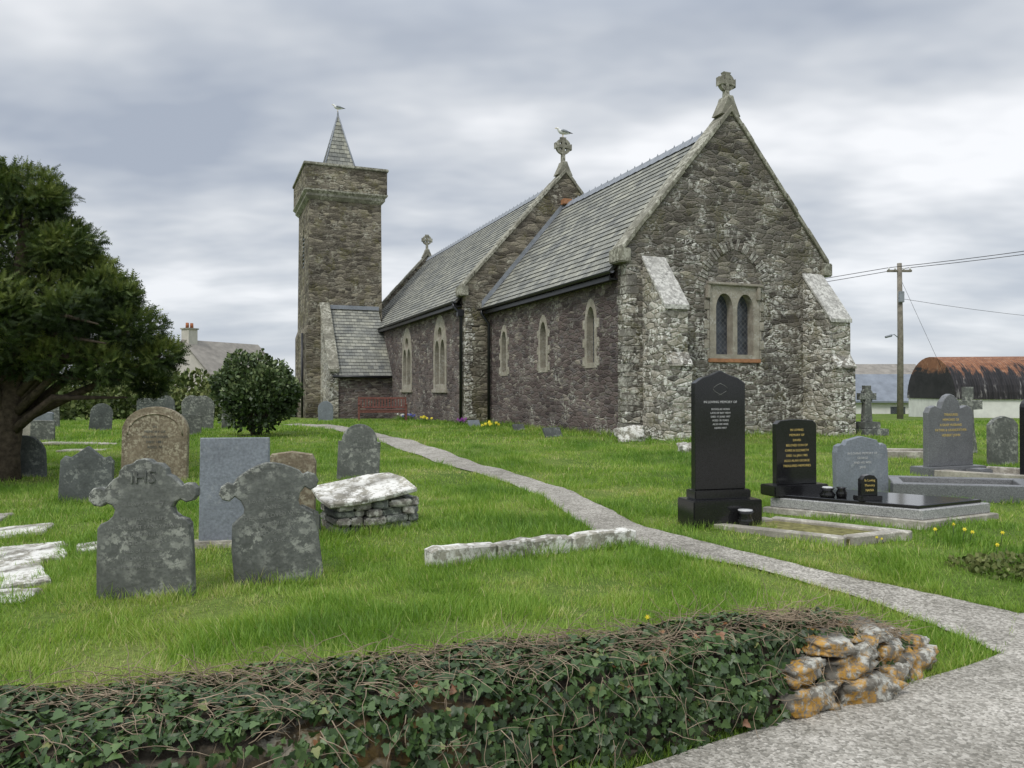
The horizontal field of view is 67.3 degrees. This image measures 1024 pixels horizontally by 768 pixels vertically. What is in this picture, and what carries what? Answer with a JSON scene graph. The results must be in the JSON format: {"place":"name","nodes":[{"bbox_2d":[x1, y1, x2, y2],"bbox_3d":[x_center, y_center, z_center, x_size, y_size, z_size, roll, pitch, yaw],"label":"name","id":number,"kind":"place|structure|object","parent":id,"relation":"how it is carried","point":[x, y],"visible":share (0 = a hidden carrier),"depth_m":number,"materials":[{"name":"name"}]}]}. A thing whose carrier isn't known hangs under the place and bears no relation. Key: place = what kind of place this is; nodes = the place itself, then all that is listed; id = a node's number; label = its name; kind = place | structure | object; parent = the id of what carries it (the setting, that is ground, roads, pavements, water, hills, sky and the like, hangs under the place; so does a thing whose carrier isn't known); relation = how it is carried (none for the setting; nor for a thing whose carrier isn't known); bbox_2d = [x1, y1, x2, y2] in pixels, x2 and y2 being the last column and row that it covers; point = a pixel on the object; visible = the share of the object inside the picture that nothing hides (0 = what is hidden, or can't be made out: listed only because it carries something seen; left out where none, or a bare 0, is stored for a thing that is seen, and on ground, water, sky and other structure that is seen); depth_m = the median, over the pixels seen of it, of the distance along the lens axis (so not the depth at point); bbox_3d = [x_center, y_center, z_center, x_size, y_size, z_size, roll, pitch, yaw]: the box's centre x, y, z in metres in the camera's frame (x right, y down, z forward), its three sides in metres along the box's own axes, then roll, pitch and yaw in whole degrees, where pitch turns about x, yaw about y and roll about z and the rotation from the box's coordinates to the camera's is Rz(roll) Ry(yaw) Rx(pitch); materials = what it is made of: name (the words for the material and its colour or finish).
{"place":"outdoors","nodes":[
{"label":"outdoors","id":0,"kind":"place"},
{"bbox_2d":[0,408,1023,767],"bbox_3d":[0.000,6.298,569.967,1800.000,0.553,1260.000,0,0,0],"label":"ground","id":1,"kind":"structure","parent":0,"point":[332,560],"depth_m":6.02,"materials":[{"name":"green plant"}]},
{"bbox_2d":[0,513,13,520],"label":"slab","id":2,"kind":"structure","parent":1,"relation":"on","point":[5,514],"depth_m":8.20,"materials":[{"name":"stone"}]},
{"bbox_2d":[0,588,42,602],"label":"slab","id":3,"kind":"structure","parent":1,"relation":"on","point":[7,592],"depth_m":5.16,"materials":[{"name":"stone"}]},
{"bbox_2d":[0,558,50,588],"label":"slab","id":4,"kind":"structure","parent":1,"relation":"on","point":[12,568],"depth_m":5.72,"materials":[{"name":"stone"}]},
{"bbox_2d":[22,423,29,435],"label":"rounded gravestone","id":5,"kind":"object","parent":1,"relation":"on","point":[26,430],"visible":0.01,"depth_m":18.95,"materials":[{"name":"stone"}]},
{"bbox_2d":[0,523,53,538],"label":"slab","id":6,"kind":"structure","parent":1,"relation":"on","point":[23,527],"depth_m":7.34,"materials":[{"name":"stone"}]},
{"bbox_2d":[20,435,46,476],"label":"gravestone","id":7,"kind":"object","parent":1,"relation":"on","point":[33,453],"visible":0.48,"depth_m":11.58,"materials":[{"name":"stone"}]},
{"bbox_2d":[0,541,67,562],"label":"slab","id":8,"kind":"structure","parent":1,"relation":"on","point":[28,551],"depth_m":6.45,"materials":[{"name":"stone"}]},
{"bbox_2d":[30,420,54,440],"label":"gravestone","id":9,"kind":"object","parent":1,"relation":"on","point":[42,429],"visible":0.58,"depth_m":18.14,"materials":[{"name":"stone"}]},
{"bbox_2d":[34,412,53,419],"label":"gravestone","id":10,"kind":"object","parent":1,"relation":"on","point":[48,416],"visible":0.22,"depth_m":20.94,"materials":[{"name":"grey stone"}]},
{"bbox_2d":[49,407,59,427],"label":"rounded gravestone","id":11,"kind":"object","parent":1,"relation":"on","point":[56,411],"visible":0.02,"depth_m":24.04,"materials":[{"name":"stone"}]},
{"bbox_2d":[42,441,116,444],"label":"slab","id":12,"kind":"structure","parent":1,"relation":"on","point":[55,443],"depth_m":16.90,"materials":[{"name":"stone"}]},
{"bbox_2d":[56,448,112,452],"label":"slab","id":13,"kind":"structure","parent":1,"relation":"on","point":[69,450],"depth_m":15.51,"materials":[{"name":"stone"}]},
{"bbox_2d":[58,446,114,503],"bbox_3d":[-5.144,1.151,9.307,0.580,0.800,0.090,2,-4,-14],"label":"gothic gravestone","id":14,"kind":"object","parent":1,"relation":"on","point":[84,472],"visible":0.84,"depth_m":9.26,"materials":[{"name":"stone"}]},
{"bbox_2d":[76,541,96,553],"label":"slab","id":15,"kind":"structure","parent":1,"relation":"on","point":[90,547],"depth_m":6.65,"materials":[{"name":"stone"}]},
{"bbox_2d":[0,155,191,481],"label":"yew tree","id":16,"kind":"object","parent":1,"relation":"on","point":[68,290],"visible":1,"depth_m":10.93,"materials":[{"name":"green plant"}]},
{"bbox_2d":[89,403,112,429],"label":"rounded gravestone","id":17,"kind":"object","parent":1,"relation":"on","point":[101,415],"visible":0.97,"depth_m":22.77,"materials":[{"name":"stone"}]},
{"bbox_2d":[79,378,183,410],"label":"hedgerow","id":18,"kind":"object","parent":1,"relation":"on","point":[144,396],"depth_m":55.43,"materials":[{"name":"green plant"}]},
{"bbox_2d":[89,458,199,599],"bbox_3d":[-2.477,1.031,5.207,0.688,1.054,0.108,-2,-3,-8],"label":"cross gravestone","id":19,"kind":"object","parent":1,"relation":"on","point":[145,535],"visible":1,"depth_m":5.17,"materials":[{"name":"stone"}]},
{"bbox_2d":[136,398,164,410],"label":"gravestone","id":20,"kind":"object","parent":1,"relation":"on","point":[147,402],"visible":0.34,"depth_m":22.42,"materials":[{"name":"stone"}]},
{"bbox_2d":[121,407,189,481],"bbox_3d":[-5.090,0.923,10.987,0.880,1.200,0.134,1,-1,-10],"label":"rounded gravestone","id":21,"kind":"object","parent":1,"relation":"on","point":[159,434],"visible":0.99,"depth_m":10.95,"materials":[{"name":"brown stone"}]},
{"bbox_2d":[48,380,269,419],"bbox_3d":[-15.521,1.026,32.937,10.751,3.160,2.699,0,-1,-26],"label":"hedgerow","id":22,"kind":"object","parent":1,"relation":"on","point":[177,394],"visible":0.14,"depth_m":32.05,"materials":[{"name":"green plant"}]},
{"bbox_2d":[158,395,174,409],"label":"rounded gravestone","id":23,"kind":"object","parent":1,"relation":"on","point":[169,402],"visible":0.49,"depth_m":30.01,"materials":[{"name":"stone"}]},
{"bbox_2d":[49,367,296,416],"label":"hedgerow","id":24,"kind":"object","parent":1,"relation":"on","point":[184,379],"visible":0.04,"depth_m":44.80,"materials":[{"name":"green plant"}]},
{"bbox_2d":[181,395,196,414],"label":"rounded gravestone","id":25,"kind":"object","parent":1,"relation":"on","point":[186,403],"visible":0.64,"depth_m":27.88,"materials":[{"name":"stone"}]},
{"bbox_2d":[181,414,201,434],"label":"gravestone","id":26,"kind":"object","parent":1,"relation":"on","point":[194,422],"visible":0.46,"depth_m":20.50,"materials":[{"name":"stone"}]},
{"bbox_2d":[189,396,214,429],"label":"rounded gravestone","id":27,"kind":"object","parent":1,"relation":"on","point":[204,406],"visible":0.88,"depth_m":23.50,"materials":[{"name":"stone"}]},
{"bbox_2d":[174,323,264,396],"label":"cottage","id":28,"kind":"structure","parent":1,"relation":"on","point":[209,356],"depth_m":57.83,"materials":[{"name":"stone"}]},
{"bbox_2d":[219,403,230,427],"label":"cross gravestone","id":29,"kind":"object","parent":1,"relation":"on","point":[223,424],"visible":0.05,"depth_m":24.41,"materials":[{"name":"stone"}]},
{"bbox_2d":[194,437,269,548],"bbox_3d":[-2.510,1.026,6.970,0.800,1.090,0.300,-1,-4,-6],"label":"slate gravestone","id":30,"kind":"object","parent":1,"relation":"on","point":[223,461],"visible":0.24,"depth_m":6.94,"materials":[{"name":"stone"}]},
{"bbox_2d":[207,348,304,436],"bbox_3d":[-6.640,0.330,19.995,2.367,2.528,2.461,0,0,0],"label":"evergreen shrub","id":31,"kind":"object","parent":1,"relation":"on","point":[263,389],"visible":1,"depth_m":19.45,"materials":[{"name":"green plant"}]},
{"bbox_2d":[219,462,322,585],"bbox_3d":[-1.746,1.071,5.652,0.700,1.000,0.102,-6,-2,-20],"label":"cross gravestone","id":32,"kind":"object","parent":1,"relation":"on","point":[274,529],"visible":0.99,"depth_m":5.61,"materials":[{"name":"stone"}]},
{"bbox_2d":[270,451,316,509],"bbox_3d":[-2.343,1.139,8.181,0.500,0.850,0.090,1,1,-8],"label":"gravestone","id":33,"kind":"object","parent":1,"relation":"on","point":[302,462],"visible":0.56,"depth_m":8.15,"materials":[{"name":"brown stone"}]},
{"bbox_2d":[318,401,332,420],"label":"rounded gravestone","id":34,"kind":"object","parent":1,"relation":"on","point":[325,409],"visible":0.95,"depth_m":30.93,"materials":[{"name":"grey stone"}]},
{"bbox_2d":[337,424,380,480],"bbox_3d":[-2.293,1.070,11.530,0.620,0.940,0.093,3,-7,-18],"label":"arched gravestone","id":35,"kind":"object","parent":1,"relation":"on","point":[359,449],"visible":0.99,"depth_m":11.49,"materials":[{"name":"stone"}]},
{"bbox_2d":[301,472,418,536],"bbox_3d":[-1.549,1.203,7.683,1.109,0.540,0.761,0,-1,-28],"label":"chest tomb","id":36,"kind":"object","parent":1,"relation":"on","point":[377,498],"visible":0.95,"depth_m":7.53,"materials":[{"name":"stone"}]},
{"bbox_2d":[358,397,407,420],"bbox_3d":[-5.147,0.988,30.578,1.930,0.950,0.610,0,-1,-12],"label":"garden bench","id":37,"kind":"object","parent":1,"relation":"on","point":[404,405],"visible":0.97,"depth_m":30.75,"materials":[{"name":"red wood"}]},
{"bbox_2d":[393,413,410,419],"bbox_3d":[-4.688,1.367,32.379,0.865,0.300,0.603,0,-1,-18],"label":"white flower clump","id":38,"kind":"object","parent":1,"relation":"on","point":[400,418],"visible":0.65,"depth_m":32.30,"materials":[{"name":"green plant"}]},
{"bbox_2d":[402,414,414,419],"bbox_3d":[-4.233,1.350,31.527,0.765,0.292,0.872,0,0,-11],"label":"blue flower clump","id":39,"kind":"object","parent":1,"relation":"on","point":[408,416],"visible":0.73,"depth_m":31.39,"materials":[{"name":"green plant"}]},
{"bbox_2d":[0,625,837,767],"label":"boundary wall","id":40,"kind":"structure","parent":1,"relation":"on","point":[374,754],"depth_m":2.92,"materials":[{"name":"green plant"}]},
{"bbox_2d":[0,577,941,767],"bbox_3d":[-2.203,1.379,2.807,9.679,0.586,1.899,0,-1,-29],"label":"ivy","id":41,"kind":"object","parent":40,"relation":"on","point":[440,727],"visible":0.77,"depth_m":3.11,"materials":[{"name":"green plant"}]},
{"bbox_2d":[413,416,436,422],"bbox_3d":[-3.220,1.300,28.451,0.844,0.297,0.748,0,0,0],"label":"yellow flower clump","id":42,"kind":"object","parent":1,"relation":"on","point":[424,417],"visible":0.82,"depth_m":28.45,"materials":[{"name":"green plant"}]},
{"bbox_2d":[452,417,467,425],"bbox_3d":[-1.675,1.276,26.032,0.882,0.300,0.593,0,-1,-28],"label":"purple flower clump","id":43,"kind":"object","parent":1,"relation":"on","point":[460,423],"visible":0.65,"depth_m":26.02,"materials":[{"name":"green plant"}]},
{"bbox_2d":[467,420,480,425],"bbox_3d":[-1.213,1.335,24.880,0.400,0.370,0.080,0,-36,-30],"label":"memorial plaque","id":44,"kind":"object","parent":1,"relation":"on","point":[475,422],"visible":0.47,"depth_m":24.88,"materials":[{"name":"grey stone"}]},
{"bbox_2d":[481,420,500,430],"bbox_3d":[-0.632,1.236,22.875,0.840,0.309,0.653,0,-1,26],"label":"yellow flower clump","id":45,"kind":"object","parent":1,"relation":"on","point":[490,426],"visible":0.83,"depth_m":22.92,"materials":[{"name":"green plant"}]},
{"bbox_2d":[512,424,524,430],"bbox_3d":[0.210,1.317,22.419,0.350,0.320,0.080,0,-36,-30],"label":"memorial plaque","id":46,"kind":"object","parent":1,"relation":"on","point":[517,426],"visible":0.57,"depth_m":22.41,"materials":[{"name":"stone"}]},
{"bbox_2d":[424,527,635,567],"bbox_3d":[0.209,1.410,6.537,1.980,0.232,0.147,0,-1,-27],"label":"grave kerb stone","id":47,"kind":"object","parent":1,"relation":"on","point":[443,553],"visible":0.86,"depth_m":6.43,"materials":[{"name":"stone"}]},
{"bbox_2d":[542,427,561,437],"bbox_3d":[1.057,1.301,19.766,0.500,0.400,0.080,0,-36,-30],"label":"memorial plaque","id":48,"kind":"object","parent":1,"relation":"on","point":[549,431],"visible":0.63,"depth_m":19.75,"materials":[{"name":"stone"}]},
{"bbox_2d":[292,71,856,440],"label":"stone church","id":49,"kind":"structure","parent":1,"relation":"on","point":[648,293],"depth_m":21.38,"materials":[{"name":"grey stone"}]},
{"bbox_2d":[333,104,344,108],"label":"seagull","id":50,"kind":"object","parent":49,"relation":"on","point":[337,107],"visible":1,"depth_m":42.78,"materials":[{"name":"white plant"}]},
{"bbox_2d":[555,127,572,136],"bbox_3d":[1.967,-9.543,29.234,0.678,0.393,0.301,0,-1,-36],"label":"seagull","id":51,"kind":"object","parent":49,"relation":"on","point":[563,131],"visible":1,"depth_m":29.14,"materials":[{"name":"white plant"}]},
{"bbox_2d":[716,295,726,353],"bbox_3d":[5.369,-1.530,19.993,0.551,1.617,0.010,0,-1,-22],"label":"east window glass","id":52,"kind":"structure","parent":49,"relation":"in","point":[721,307],"depth_m":20.02,"materials":[{"name":"grey glass"}]},
{"bbox_2d":[737,296,747,354],"bbox_3d":[5.981,-1.528,20.239,0.551,1.617,0.010,0,-1,-22],"label":"east window glass","id":53,"kind":"structure","parent":49,"relation":"in","point":[742,321],"depth_m":20.27,"materials":[{"name":"grey glass"}]},
{"bbox_2d":[612,425,645,441],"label":"white lichened rock","id":54,"kind":"object","parent":1,"relation":"on","point":[632,432],"visible":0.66,"depth_m":17.84,"materials":[{"name":"stone"}]},
{"bbox_2d":[284,423,1018,652],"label":"footpath","id":55,"kind":"structure","parent":1,"relation":"on","point":[991,625],"depth_m":6.23,"materials":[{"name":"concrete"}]},
{"bbox_2d":[676,442,690,453],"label":"white lichened rock","id":56,"kind":"object","parent":1,"relation":"on","point":[682,446],"visible":0.31,"depth_m":15.46,"materials":[{"name":"stone"}]},
{"bbox_2d":[678,370,761,528],"bbox_3d":[2.116,0.687,7.690,0.750,1.650,0.535,0,-1,-14],"label":"black granite headstone","id":57,"kind":"object","parent":1,"relation":"on","point":[718,492],"visible":0.99,"depth_m":7.73,"materials":[{"name":"black stone"}]},
{"bbox_2d":[776,680,841,717],"bbox_3d":[1.443,1.567,3.853,0.368,0.172,0.236,5,-6,-25],"label":"wall stone","id":58,"kind":"object","parent":1,"relation":"on","point":[801,706],"visible":0.52,"depth_m":3.76,"materials":[{"name":"grey stone"}]},
{"bbox_2d":[777,652,827,689],"bbox_3d":[1.419,1.435,3.870,0.328,0.116,0.233,-9,1,-36],"label":"wall stone","id":59,"kind":"object","parent":58,"relation":"on","point":[806,668],"visible":0.64,"depth_m":3.79,"materials":[{"name":"grey stone"}]},
{"bbox_2d":[713,516,911,546],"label":"grave kerb","id":60,"kind":"structure","parent":1,"relation":"on","point":[847,533],"depth_m":7.30,"materials":[{"name":"stone"}]},
{"bbox_2d":[832,436,888,492],"bbox_3d":[4.418,1.095,9.750,0.760,0.870,0.093,0,-2,-14],"label":"slate gravestone","id":61,"kind":"object","parent":1,"relation":"on","point":[854,459],"visible":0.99,"depth_m":9.70,"materials":[{"name":"grey stone"}]},
{"bbox_2d":[834,670,908,706],"bbox_3d":[1.804,1.574,4.039,0.500,0.180,0.317,7,0,-21],"label":"wall stone","id":62,"kind":"object","parent":1,"relation":"on","point":[876,687],"visible":0.48,"depth_m":3.90,"materials":[{"name":"grey stone"}]},
{"bbox_2d":[821,634,878,685],"bbox_3d":[1.724,1.451,4.035,0.496,0.159,0.316,-9,-1,-33],"label":"wall stone","id":63,"kind":"object","parent":62,"relation":"on","point":[848,668],"visible":0.5,"depth_m":3.91,"materials":[{"name":"grey stone"}]},
{"bbox_2d":[801,628,859,658],"bbox_3d":[1.602,1.333,3.976,0.283,0.084,0.260,0,4,-18],"label":"wall stone","id":64,"kind":"object","parent":63,"relation":"on","point":[845,647],"visible":0.77,"depth_m":3.89,"materials":[{"name":"beige stone"}]},
{"bbox_2d":[812,615,893,643],"bbox_3d":[1.869,1.361,4.211,0.386,0.086,0.270,-3,5,-22],"label":"wall stone","id":65,"kind":"object","parent":63,"relation":"on","point":[883,638],"visible":0.4,"depth_m":4.16,"materials":[{"name":"grey stone"}]},
{"bbox_2d":[856,385,888,435],"bbox_3d":[9.400,0.740,20.394,0.840,1.400,0.700,0,-1,-18],"label":"celtic cross","id":66,"kind":"object","parent":1,"relation":"on","point":[866,424],"visible":0.87,"depth_m":20.30,"materials":[{"name":"stone"}]},
{"bbox_2d":[763,489,998,529],"bbox_3d":[3.975,1.424,8.363,2.137,0.395,1.076,0,-1,38],"label":"granite grave plot","id":67,"kind":"object","parent":1,"relation":"on","point":[900,509],"visible":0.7,"depth_m":8.04,"materials":[{"name":"stone"}]},
{"bbox_2d":[760,419,827,496],"bbox_3d":[3.199,0.822,8.718,0.720,0.855,0.270,0,-1,-18],"label":"black granite headstone","id":68,"kind":"object","parent":67,"relation":"on","point":[794,456],"visible":1,"depth_m":8.65,"materials":[{"name":"black stone"}]},
{"bbox_2d":[853,474,881,500],"bbox_3d":[3.750,1.088,8.111,0.260,0.270,0.140,0,-1,-15],"label":"memorial tablet","id":69,"kind":"object","parent":67,"relation":"on","point":[867,487],"visible":1,"depth_m":8.07,"materials":[{"name":"black stone"}]},
{"bbox_2d":[855,374,910,413],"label":"outbuilding","id":70,"kind":"structure","parent":1,"relation":"on","point":[884,387],"depth_m":55.26,"materials":[{"name":"white paint"}]},
{"bbox_2d":[890,407,904,413],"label":"window","id":71,"kind":"structure","parent":70,"relation":"in","point":[893,410],"depth_m":54.48,"materials":[{"name":"black glass"}]},
{"bbox_2d":[855,364,915,373],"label":"farmhouse","id":72,"kind":"object","parent":1,"relation":"on","point":[878,369],"visible":0.04,"depth_m":80.67,"materials":[{"name":"stone"}]},
{"bbox_2d":[873,661,912,680],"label":"wall stone","id":73,"kind":"object","parent":1,"relation":"on","point":[899,670],"visible":0.27,"depth_m":4.12,"materials":[{"name":"grey stone"}]},
{"bbox_2d":[875,638,906,664],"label":"wall stone","id":74,"kind":"object","parent":73,"relation":"on","point":[889,652],"visible":0.39,"depth_m":4.17,"materials":[{"name":"grey stone"}]},
{"bbox_2d":[885,263,911,418],"bbox_3d":[17.543,-1.551,34.960,1.315,7.902,0.389,0,0,0],"label":"utility pole","id":75,"kind":"object","parent":1,"relation":"on","point":[900,370],"visible":0.94,"depth_m":34.92,"materials":[{"name":"weathered wood"},{"name":"grey metal"},{"name":"ceramic"}]},
{"bbox_2d":[825,251,1023,394],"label":"power line","id":76,"kind":"object","parent":75,"relation":"attached to","point":[932,265],"visible":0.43,"depth_m":34.42,"materials":[{"name":"black metal"}]},
{"bbox_2d":[887,448,922,458],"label":"grave kerb","id":77,"kind":"structure","parent":1,"relation":"on","point":[909,453],"depth_m":14.14,"materials":[{"name":"stone"}]},
{"bbox_2d":[901,642,938,681],"bbox_3d":[2.248,1.574,4.385,0.381,0.194,0.262,-5,7,-40],"label":"wall stone","id":78,"kind":"object","parent":1,"relation":"on","point":[921,659],"visible":0.36,"depth_m":4.30,"materials":[{"name":"grey stone"}]},
{"bbox_2d":[872,620,901,637],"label":"wall stone","id":79,"kind":"object","parent":78,"relation":"on","point":[893,634],"visible":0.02,"depth_m":4.48,"materials":[{"name":"grey stone"}]},
{"bbox_2d":[910,394,992,475],"bbox_3d":[6.846,0.833,11.867,1.200,1.360,0.630,0,-1,-20],"label":"double arched headstone","id":80,"kind":"object","parent":1,"relation":"on","point":[947,432],"visible":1,"depth_m":11.91,"materials":[{"name":"grey stone"}]},
{"bbox_2d":[888,475,1023,502],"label":"granite grave kerb","id":81,"kind":"structure","parent":1,"relation":"on","point":[994,490],"depth_m":9.49,"materials":[{"name":"grey stone"}]},
{"bbox_2d":[914,523,1004,548],"bbox_3d":[4.034,1.357,6.969,0.726,0.201,0.448,0,0,0],"label":"daffodil clump","id":82,"kind":"object","parent":1,"relation":"on","point":[945,536],"visible":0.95,"depth_m":6.96,"materials":[{"name":"green plant"}]},
{"bbox_2d":[907,356,1023,417],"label":"corrugated barn","id":83,"kind":"structure","parent":1,"relation":"on","point":[996,384],"depth_m":40.60,"materials":[{"name":"metal"}]},
{"bbox_2d":[958,387,982,452],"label":"cross gravestone","id":84,"kind":"object","parent":1,"relation":"on","point":[967,399],"visible":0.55,"depth_m":15.17,"materials":[{"name":"stone"}]},
{"bbox_2d":[934,466,1023,478],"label":"grave kerb","id":85,"kind":"structure","parent":1,"relation":"on","point":[1005,472],"depth_m":11.46,"materials":[{"name":"stone"}]},
{"bbox_2d":[945,549,1023,581],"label":"bramble patch","id":86,"kind":"object","parent":1,"relation":"on","point":[977,561],"visible":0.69,"depth_m":6.11,"materials":[{"name":"green plant"}]},
{"bbox_2d":[959,537,1023,561],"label":"daffodil clump","id":87,"kind":"object","parent":1,"relation":"on","point":[997,544],"visible":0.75,"depth_m":6.54,"materials":[{"name":"green plant"}]},
{"bbox_2d":[986,416,1017,464],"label":"gravestone","id":88,"kind":"object","parent":1,"relation":"on","point":[1002,438],"visible":0.81,"depth_m":13.44,"materials":[{"name":"stone"}]},
{"bbox_2d":[1019,399,1023,474],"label":"black granite headstone","id":89,"kind":"object","parent":1,"relation":"on","point":[1021,416],"visible":0.93,"depth_m":11.49,"materials":[{"name":"black stone"}]},
{"bbox_2d":[0,0,1023,386],"label":"sky","id":90,"kind":"structure","parent":0,"point":[185,130],"materials":[{"name":"grey"}]},
{"bbox_2d":[636,613,1023,767],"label":"road","id":91,"kind":"structure","parent":0,"point":[970,716],"depth_m":3.57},
{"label":"wall stone","id":92,"kind":"object","parent":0,"visible":0},
{"bbox_2d":[899,633,929,648],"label":"wall stone","id":93,"kind":"object","parent":92,"relation":"on","point":[924,640],"visible":0.36,"depth_m":4.40,"materials":[{"name":"beige stone"}]}
]}

